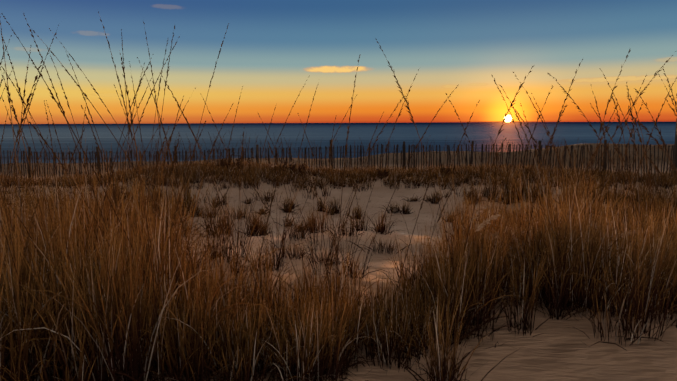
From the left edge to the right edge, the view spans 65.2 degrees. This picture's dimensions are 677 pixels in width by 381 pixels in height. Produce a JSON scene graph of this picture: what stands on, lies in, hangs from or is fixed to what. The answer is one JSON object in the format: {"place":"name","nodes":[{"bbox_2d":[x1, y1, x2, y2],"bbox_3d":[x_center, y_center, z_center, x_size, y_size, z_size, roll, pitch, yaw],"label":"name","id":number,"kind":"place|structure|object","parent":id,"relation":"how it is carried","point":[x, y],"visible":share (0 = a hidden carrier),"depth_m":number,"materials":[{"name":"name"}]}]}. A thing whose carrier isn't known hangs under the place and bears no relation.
{"place":"outdoors","nodes":[
{"label":"outdoors","id":0,"kind":"place"},
{"bbox_2d":[306,66,365,72],"bbox_3d":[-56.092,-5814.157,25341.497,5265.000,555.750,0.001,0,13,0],"label":"cloud","id":1,"kind":"structure","parent":0,"point":[327,69],"depth_m":25343.53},
{"bbox_2d":[0,122,675,163],"bbox_3d":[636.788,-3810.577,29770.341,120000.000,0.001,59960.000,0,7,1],"label":"ocean","id":2,"kind":"structure","parent":0,"point":[570,133],"depth_m":211.45,"materials":[{"name":"blue liquid"}]},
{"bbox_2d":[0,143,676,380],"bbox_3d":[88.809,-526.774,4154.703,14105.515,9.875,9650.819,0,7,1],"label":"ground","id":3,"kind":"structure","parent":0,"point":[560,352],"depth_m":4.84,"materials":[{"name":"beige sand"}]},
{"bbox_2d":[28,140,606,179],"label":"fence posts","id":4,"kind":"object","parent":3,"relation":"on","point":[331,149],"visible":0.4,"depth_m":20.41,"materials":[{"name":"brown wood"}]},
{"bbox_2d":[0,12,676,380],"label":"grass","id":5,"kind":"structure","parent":3,"relation":"on","point":[113,286],"depth_m":2.98,"materials":[{"name":"brown plant"}]},
{"bbox_2d":[0,143,676,180],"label":"sand fence","id":6,"kind":"object","parent":3,"relation":"on","point":[550,152],"visible":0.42,"depth_m":20.33,"materials":[{"name":"brown wood"}]},
{"bbox_2d":[673,118,676,170],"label":"fence post","id":7,"kind":"object","parent":3,"relation":"on","point":[675,144],"visible":0.37,"depth_m":20.06,"materials":[{"name":"brown wood"}]},
{"bbox_2d":[0,131,676,205],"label":"grass","id":8,"kind":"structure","parent":0,"point":[249,170],"depth_m":16.67,"materials":[{"name":"brown plant"}]},
{"bbox_2d":[0,0,676,123],"label":"sky","id":9,"kind":"structure","parent":0,"point":[268,48],"materials":[{"name":"blue"}]},
{"bbox_2d":[504,115,511,121],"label":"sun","id":10,"kind":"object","parent":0,"point":[508,119],"visible":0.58,"depth_m":28326.33,"materials":[{"name":"white"}]},
{"bbox_2d":[569,76,674,81],"bbox_3d":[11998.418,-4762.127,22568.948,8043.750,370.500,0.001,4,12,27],"label":"cloud","id":11,"kind":"structure","parent":0,"point":[630,78],"depth_m":22496.09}
]}

